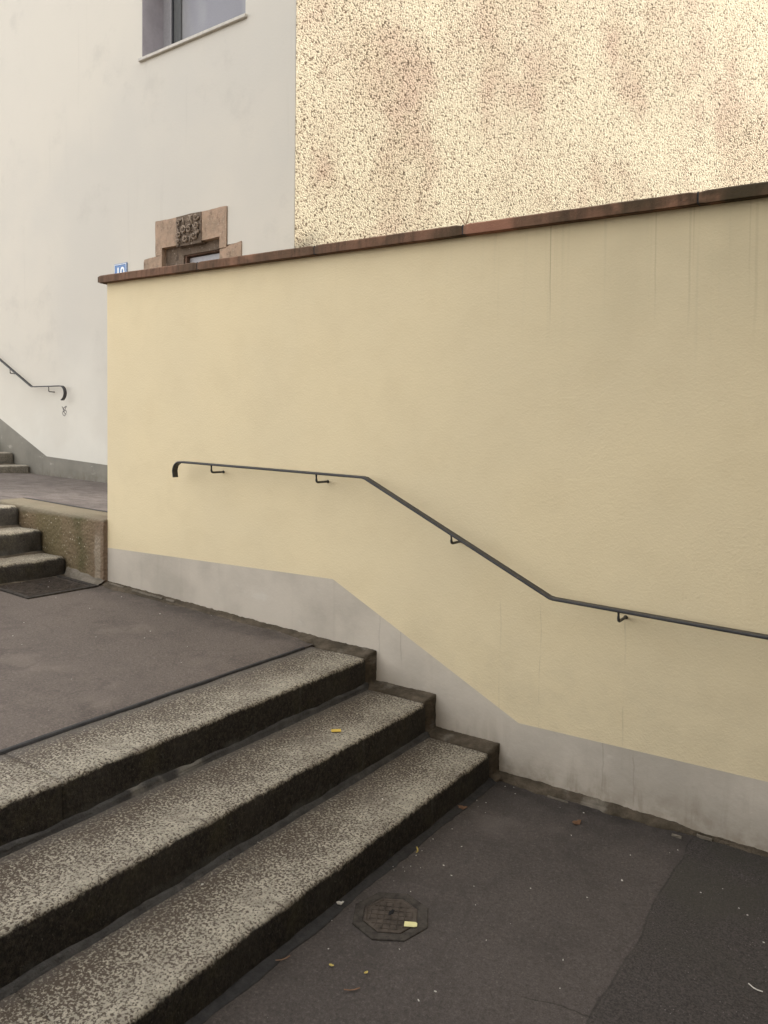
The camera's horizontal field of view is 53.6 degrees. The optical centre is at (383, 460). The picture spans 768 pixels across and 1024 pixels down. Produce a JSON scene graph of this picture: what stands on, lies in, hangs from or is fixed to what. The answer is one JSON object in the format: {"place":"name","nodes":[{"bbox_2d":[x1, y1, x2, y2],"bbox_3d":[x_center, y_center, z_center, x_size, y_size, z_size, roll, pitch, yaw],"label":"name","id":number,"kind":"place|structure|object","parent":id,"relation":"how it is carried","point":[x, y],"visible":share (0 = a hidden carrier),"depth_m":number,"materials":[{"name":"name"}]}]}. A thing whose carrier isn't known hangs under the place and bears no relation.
{"place":"outdoors","nodes":[
{"label":"outdoors","id":0,"kind":"place"},
{"bbox_2d":[0,496,13,499],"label":"terrace pavement","id":1,"kind":"structure","parent":0,"point":[2,497],"depth_m":6.65,"materials":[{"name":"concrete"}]},
{"bbox_2d":[0,473,107,510],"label":"terrace pavement","id":2,"kind":"structure","parent":0,"point":[83,493],"depth_m":7.85,"materials":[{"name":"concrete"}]},
{"bbox_2d":[0,464,29,472],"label":"rough stone step","id":3,"kind":"object","parent":2,"relation":"on","point":[9,468],"visible":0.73,"depth_m":10.15,"materials":[{"name":"stone"}]},
{"bbox_2d":[0,452,14,464],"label":"rough stone step","id":4,"kind":"object","parent":3,"relation":"on","point":[6,457],"visible":0.84,"depth_m":10.44,"materials":[{"name":"stone"}]},
{"bbox_2d":[0,0,295,482],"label":"white house","id":5,"kind":"structure","parent":2,"relation":"on","point":[135,135],"depth_m":9.21,"materials":[{"name":"paint"}]},
{"bbox_2d":[0,358,66,400],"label":"handrail","id":6,"kind":"object","parent":5,"relation":"attached to","point":[29,384],"visible":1,"depth_m":10.12,"materials":[{"name":"metal"}]},
{"bbox_2d":[114,262,126,273],"bbox_3d":[-3.148,-2.256,9.090,0.244,0.203,0.016,2,3,35],"label":"house number plate","id":7,"kind":"object","parent":5,"relation":"attached to","point":[120,268],"visible":0.62,"depth_m":9.08,"materials":[{"name":"blue metal"}]},
{"bbox_2d":[138,0,247,62],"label":"window","id":8,"kind":"structure","parent":5,"relation":"in","point":[167,25],"depth_m":8.79,"materials":[{"name":"glass"}]},
{"bbox_2d":[144,206,241,268],"bbox_3d":[-2.107,-1.237,8.486,1.592,2.969,0.262,2,3,35],"label":"doorway","id":9,"kind":"structure","parent":5,"relation":"in","point":[196,237],"depth_m":8.37,"materials":[{"name":"red stone"}]},
{"bbox_2d":[295,0,767,247],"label":"pebbledash building","id":10,"kind":"structure","parent":2,"relation":"on","point":[415,115],"depth_m":8.09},
{"bbox_2d":[0,576,312,749],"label":"pavement","id":11,"kind":"structure","parent":0,"point":[75,657],"depth_m":4.05,"materials":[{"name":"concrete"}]},
{"bbox_2d":[0,553,64,584],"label":"worn step","id":12,"kind":"object","parent":11,"relation":"on","point":[22,568],"visible":0.8,"depth_m":5.57,"materials":[{"name":"stone"}]},
{"bbox_2d":[0,527,44,557],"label":"worn step","id":13,"kind":"object","parent":12,"relation":"on","point":[17,541],"visible":0.81,"depth_m":5.82,"materials":[{"name":"stone"}]},
{"bbox_2d":[0,504,20,527],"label":"worn step","id":14,"kind":"object","parent":13,"relation":"on","point":[9,515],"visible":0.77,"depth_m":6.07,"materials":[{"name":"stone"}]},
{"bbox_2d":[0,575,98,598],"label":"square drain cover","id":15,"kind":"object","parent":11,"relation":"on","point":[43,587],"visible":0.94,"depth_m":5.35,"materials":[{"name":"metal"}]},
{"bbox_2d":[0,498,107,584],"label":"wall","id":16,"kind":"structure","parent":11,"relation":"on","point":[75,538],"depth_m":5.75,"materials":[{"name":"concrete"}]},
{"bbox_2d":[204,781,767,1023],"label":"pavement","id":17,"kind":"structure","parent":0,"point":[655,936],"depth_m":2.55,"materials":[{"name":"grey asphalt"}]},
{"bbox_2d":[0,737,496,1023],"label":"granite step","id":18,"kind":"object","parent":17,"relation":"on","point":[221,937],"visible":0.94,"depth_m":2.52,"materials":[{"name":"grey stone"}]},
{"bbox_2d":[0,690,429,1000],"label":"granite step","id":19,"kind":"object","parent":18,"relation":"on","point":[69,892],"visible":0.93,"depth_m":2.69,"materials":[{"name":"grey stone"}]},
{"bbox_2d":[0,647,368,858],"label":"granite step","id":20,"kind":"object","parent":19,"relation":"on","point":[54,782],"visible":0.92,"depth_m":3.09,"materials":[{"name":"grey stone"}]},
{"bbox_2d":[331,729,340,731],"bbox_3d":[-0.221,1.246,3.513,0.045,0.002,0.030,0,2,-7],"label":"card scrap","id":21,"kind":"object","parent":19,"relation":"on","point":[335,730],"visible":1,"depth_m":3.51,"materials":[{"name":"yellow cardboard"}]},
{"bbox_2d":[352,892,427,941],"bbox_3d":[0.024,1.601,2.655,0.259,0.036,0.259,1,2,4],"label":"manhole cover","id":22,"kind":"object","parent":17,"relation":"on","point":[385,916],"visible":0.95,"depth_m":2.65,"materials":[{"name":"metal"}]},
{"bbox_2d":[404,921,416,926],"bbox_3d":[0.091,1.584,2.598,0.044,0.002,0.026,1,2,7],"label":"paper scrap","id":23,"kind":"object","parent":22,"relation":"on","point":[409,924],"visible":1,"depth_m":2.60,"materials":[{"name":"yellow paper"}]},
{"bbox_2d":[572,820,580,824],"bbox_3d":[0.836,1.568,3.300,0.030,0.012,0.043,2,3,35],"label":"fallen leaf","id":24,"kind":"object","parent":17,"relation":"on","point":[577,822],"visible":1,"depth_m":3.29,"materials":[{"name":"brown plant"}]},
{"label":"ground","id":25,"kind":"structure","parent":0,"visible":0},
{"bbox_2d":[98,181,767,857],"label":"yellow wall","id":26,"kind":"structure","parent":25,"relation":"on","point":[570,403],"depth_m":3.70,"materials":[{"name":"paint"}]},
{"bbox_2d":[458,207,474,224],"bbox_3d":[0.436,-1.264,4.070,0.122,0.187,0.014,2,3,35],"label":"dry weed","id":27,"kind":"object","parent":26,"relation":"on","point":[466,217],"visible":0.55,"depth_m":4.06,"materials":[{"name":"beige plant"}]},
{"bbox_2d":[172,461,767,639],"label":"handrail","id":28,"kind":"object","parent":26,"relation":"attached to","point":[519,577],"visible":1,"depth_m":3.61,"materials":[{"name":"metal"}]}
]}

